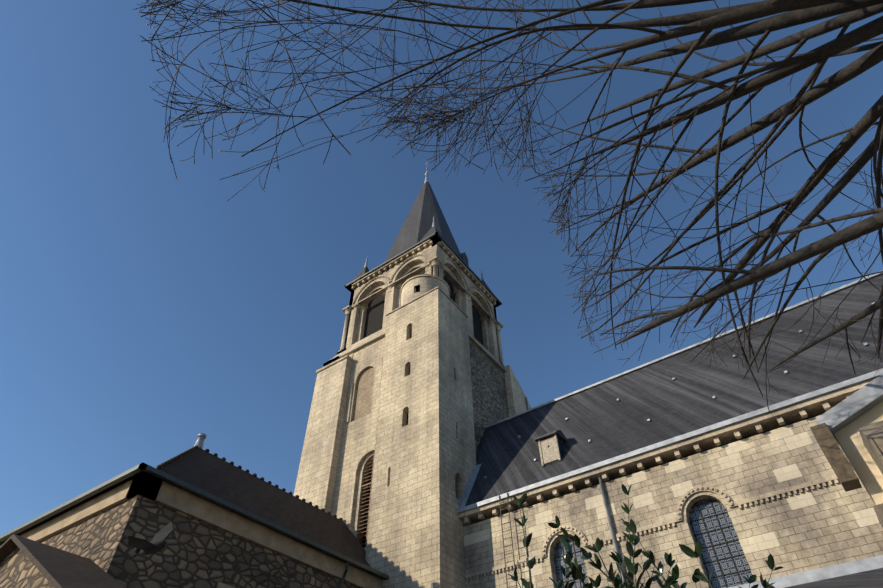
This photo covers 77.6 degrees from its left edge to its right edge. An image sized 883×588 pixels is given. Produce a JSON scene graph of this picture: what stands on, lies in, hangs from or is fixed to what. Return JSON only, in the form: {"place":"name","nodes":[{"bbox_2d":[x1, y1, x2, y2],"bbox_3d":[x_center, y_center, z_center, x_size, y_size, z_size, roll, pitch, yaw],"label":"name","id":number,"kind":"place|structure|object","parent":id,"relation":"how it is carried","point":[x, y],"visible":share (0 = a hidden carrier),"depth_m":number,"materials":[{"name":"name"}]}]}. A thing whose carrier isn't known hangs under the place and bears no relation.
{"place":"outdoors","nodes":[
{"label":"outdoors","id":0,"kind":"place"},
{"bbox_2d":[0,547,53,587],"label":"chapel annex walls","id":1,"kind":"structure","parent":0,"point":[18,569],"depth_m":13.43,"materials":[{"name":"beige stone"}]},
{"bbox_2d":[0,534,124,587],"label":"small roof","id":2,"kind":"structure","parent":1,"relation":"on","point":[57,567],"depth_m":13.43,"materials":[{"name":"brown tile"}]},
{"bbox_2d":[128,521,181,554],"bbox_3d":[-3.030,2.607,5.823,0.503,0.260,0.720,-19,-13,3],"label":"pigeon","id":3,"kind":"object","parent":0,"point":[145,547],"visible":1,"depth_m":5.77,"materials":[{"name":"grey"}]},
{"bbox_2d":[40,495,358,587],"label":"chapel rubble walls","id":4,"kind":"structure","parent":0,"point":[201,554],"depth_m":16.71,"materials":[{"name":"beige stone"}]},
{"bbox_2d":[0,473,382,587],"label":"eaves cornice","id":5,"kind":"structure","parent":4,"relation":"attached to","point":[148,486],"depth_m":18.07,"materials":[{"name":"beige stone"}]},
{"bbox_2d":[0,448,370,566],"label":"tiled roof","id":6,"kind":"structure","parent":5,"relation":"on","point":[204,470],"depth_m":21.93,"materials":[{"name":"brown tile"}]},
{"bbox_2d":[156,445,342,520],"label":"ridge tiles","id":7,"kind":"object","parent":6,"relation":"on","point":[173,459],"visible":0.77,"depth_m":22.69,"materials":[{"name":"brown tile"}]},
{"bbox_2d":[194,433,206,449],"bbox_3d":[-9.872,6.056,22.438,0.400,0.650,0.400,-28,-52,23],"label":"chapel roof finial","id":8,"kind":"object","parent":7,"relation":"on","point":[200,440],"visible":0.85,"depth_m":22.38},
{"bbox_2d":[0,463,388,587],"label":"chapel gutters","id":9,"kind":"object","parent":5,"relation":"attached to","point":[151,470],"visible":0.9,"depth_m":18.23,"materials":[{"name":"grey metal"}]},
{"bbox_2d":[353,367,374,420],"bbox_3d":[-4.516,5.842,32.563,1.600,3.700,0.008,-28,-52,23],"label":"blind arch","id":10,"kind":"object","parent":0,"point":[363,398],"visible":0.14,"depth_m":32.49,"materials":[{"name":"beige stone"}]},
{"bbox_2d":[347,358,382,422],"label":"tower panel colonnettes","id":11,"kind":"object","parent":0,"point":[350,402],"visible":0.35,"depth_m":32.35,"materials":[{"name":"beige stone"}]},
{"bbox_2d":[362,273,482,546],"bbox_3d":[-1.175,11.638,30.878,7.800,32.600,7.800,-28,-52,23],"label":"tower interior","id":12,"kind":"object","parent":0,"point":[374,318],"depth_m":39.22,"materials":[{"name":"black"}]},
{"bbox_2d":[0,0,882,535],"label":"sky","id":13,"kind":"structure","parent":0,"point":[145,311],"materials":[{"name":"blue"}]},
{"bbox_2d":[469,339,511,520],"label":"rubble stone wall","id":14,"kind":"structure","parent":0,"point":[490,402],"depth_m":33.78,"materials":[{"name":"grey stone"}]},
{"bbox_2d":[504,365,531,416],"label":"buttress","id":15,"kind":"structure","parent":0,"point":[516,399],"depth_m":36.28,"materials":[{"name":"beige stone"}]},
{"bbox_2d":[464,415,882,587],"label":"nave wall","id":16,"kind":"structure","parent":0,"point":[826,526],"depth_m":18.76,"materials":[{"name":"beige stone"}]},
{"bbox_2d":[499,493,516,587],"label":"ladder","id":17,"kind":"object","parent":16,"relation":"attached to","point":[507,538],"visible":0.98,"depth_m":21.89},
{"bbox_2d":[473,414,821,523],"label":"corbels","id":18,"kind":"object","parent":16,"relation":"attached to","point":[655,466],"visible":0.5,"depth_m":20.99,"materials":[{"name":"beige stone"}]},
{"bbox_2d":[554,499,751,587],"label":"arched windows","id":19,"kind":"structure","parent":16,"relation":"in","point":[721,551],"depth_m":18.36,"materials":[{"name":"blue glass"}]},
{"bbox_2d":[553,498,749,587],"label":"window bars","id":20,"kind":"object","parent":19,"relation":"attached to","point":[574,552],"visible":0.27,"depth_m":18.43,"materials":[{"name":"black metal"}]},
{"bbox_2d":[459,379,873,580],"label":"stone molding","id":21,"kind":"structure","parent":16,"relation":"attached to","point":[818,405],"depth_m":20.02,"materials":[{"name":"beige stone"}]},
{"bbox_2d":[465,274,882,510],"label":"nave roof","id":22,"kind":"structure","parent":16,"relation":"on","point":[605,421],"depth_m":23.17,"materials":[{"name":"grey metal"}]},
{"bbox_2d":[541,436,563,465],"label":"dormer side wall","id":23,"kind":"structure","parent":22,"relation":"on","point":[560,443],"depth_m":24.16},
{"bbox_2d":[538,434,560,466],"bbox_3d":[4.728,6.846,24.077,0.900,1.270,0.090,-28,-52,23],"label":"dormer frame","id":24,"kind":"object","parent":23,"relation":"attached to","point":[557,448],"visible":0.79,"depth_m":23.99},
{"bbox_2d":[540,436,557,463],"bbox_3d":[4.731,6.845,24.083,0.720,1.120,0.040,-28,-52,23],"label":"dormer shutter","id":25,"kind":"object","parent":24,"relation":"in","point":[549,454],"visible":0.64,"depth_m":24.04,"materials":[{"name":"beige wood"}]},
{"bbox_2d":[534,430,566,442],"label":"dormer roof","id":26,"kind":"structure","parent":23,"relation":"on","point":[560,435],"depth_m":24.52,"materials":[{"name":"grey metal"}]},
{"bbox_2d":[457,270,882,587],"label":"nave zincwork","id":27,"kind":"object","parent":22,"relation":"attached to","point":[852,567],"visible":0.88,"depth_m":20.39,"materials":[{"name":"grey metal"}]},
{"bbox_2d":[785,568,882,587],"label":"lower roof","id":28,"kind":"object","parent":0,"point":[870,579],"depth_m":14.60,"materials":[{"name":"grey metal"}]},
{"bbox_2d":[810,423,861,491],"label":"buttress","id":29,"kind":"structure","parent":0,"point":[845,473],"depth_m":9.25,"materials":[{"name":"brown stone"}]},
{"bbox_2d":[835,401,882,504],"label":"sacristy rendered wall","id":30,"kind":"structure","parent":0,"point":[859,457],"depth_m":9.38,"materials":[{"name":"beige paint"}]},
{"bbox_2d":[816,374,882,444],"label":"metal coping","id":31,"kind":"object","parent":30,"relation":"on","point":[853,407],"visible":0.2,"depth_m":9.63,"materials":[{"name":"grey metal"}]},
{"bbox_2d":[858,421,882,527],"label":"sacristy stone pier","id":32,"kind":"structure","parent":0,"point":[871,436],"depth_m":8.53,"materials":[{"name":"beige stone"}]},
{"label":"ground","id":33,"kind":"structure","parent":0,"visible":0},
{"bbox_2d":[326,336,384,570],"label":"tower shaft walls","id":34,"kind":"structure","parent":33,"relation":"on","point":[357,447],"depth_m":29.64,"materials":[{"name":"beige stone"}]},
{"bbox_2d":[294,358,351,553],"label":"buttress","id":35,"kind":"structure","parent":34,"relation":"attached to","point":[316,476],"depth_m":31.32,"materials":[{"name":"beige stone"}]},
{"bbox_2d":[316,352,353,372],"bbox_3d":[-5.297,6.064,37.258,2.760,0.800,6.130,-28,-52,23],"label":"tower buttress cap","id":36,"kind":"object","parent":35,"relation":"on","point":[349,356],"visible":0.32,"depth_m":35.26,"materials":[{"name":"beige stone"}]},
{"bbox_2d":[358,455,374,547],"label":"louvers","id":37,"kind":"object","parent":34,"relation":"in","point":[368,500],"visible":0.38,"depth_m":27.45,"materials":[{"name":"brown wood"}]},
{"bbox_2d":[323,327,518,382],"bbox_3d":[-1.260,5.080,37.751,9.500,1.200,9.500,-28,-52,23],"label":"belfry ledge","id":38,"kind":"object","parent":34,"relation":"on","point":[368,340],"visible":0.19,"depth_m":35.98,"materials":[{"name":"stone"}]},
{"bbox_2d":[339,235,504,366],"bbox_3d":[-1.294,2.394,40.565,8.622,6.580,8.622,-28,-52,23],"label":"belfry","id":39,"kind":"object","parent":38,"relation":"on","point":[388,280],"visible":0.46,"depth_m":39.61,"materials":[{"name":"stone"}]},
{"bbox_2d":[344,232,501,304],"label":"cornice","id":40,"kind":"structure","parent":39,"relation":"on","point":[419,243],"depth_m":40.61,"materials":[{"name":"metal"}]},
{"bbox_2d":[351,181,492,292],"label":"spire roof","id":41,"kind":"structure","parent":40,"relation":"on","point":[417,227],"depth_m":46.02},
{"bbox_2d":[364,162,483,280],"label":"roof finials","id":42,"kind":"object","parent":41,"relation":"on","point":[427,180],"visible":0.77,"depth_m":45.88,"materials":[{"name":"grey metal"}]},
{"bbox_2d":[422,244,446,267],"bbox_3d":[-0.463,-2.283,37.923,1.300,1.400,1.300,-28,-52,23],"label":"capital","id":43,"kind":"object","parent":39,"relation":"attached to","point":[433,251],"visible":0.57,"depth_m":37.83,"materials":[{"name":"stone"}]},
{"bbox_2d":[365,288,479,587],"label":"turret walls","id":44,"kind":"structure","parent":33,"relation":"on","point":[424,459],"depth_m":26.51,"materials":[{"name":"beige stone"}]},
{"bbox_2d":[386,286,467,317],"bbox_3d":[-0.910,1.383,34.781,4.100,0.100,3.250,-28,-52,23],"label":"stone ledge","id":45,"kind":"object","parent":44,"relation":"on","point":[448,297],"depth_m":33.83,"materials":[{"name":"beige stone"}]},
{"bbox_2d":[400,274,449,305],"bbox_3d":[-1.060,0.346,35.966,3.320,3.250,3.320,-28,-52,23],"label":"stair turret","id":46,"kind":"object","parent":45,"relation":"on","point":[425,282],"depth_m":35.01,"materials":[{"name":"beige stone"}]},
{"bbox_2d":[406,328,455,486],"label":"slit windows","id":47,"kind":"structure","parent":44,"relation":"in","point":[409,374],"depth_m":30.33,"materials":[{"name":"black"}]},
{"bbox_2d":[133,0,882,412],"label":"bare tree","id":48,"kind":"object","parent":33,"relation":"on","point":[798,12],"visible":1,"depth_m":7.14,"materials":[{"name":"brown plant"}]},
{"bbox_2d":[508,484,782,587],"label":"laurel","id":49,"kind":"object","parent":33,"relation":"on","point":[575,572],"depth_m":4.16,"materials":[{"name":"green plant"}]}
]}

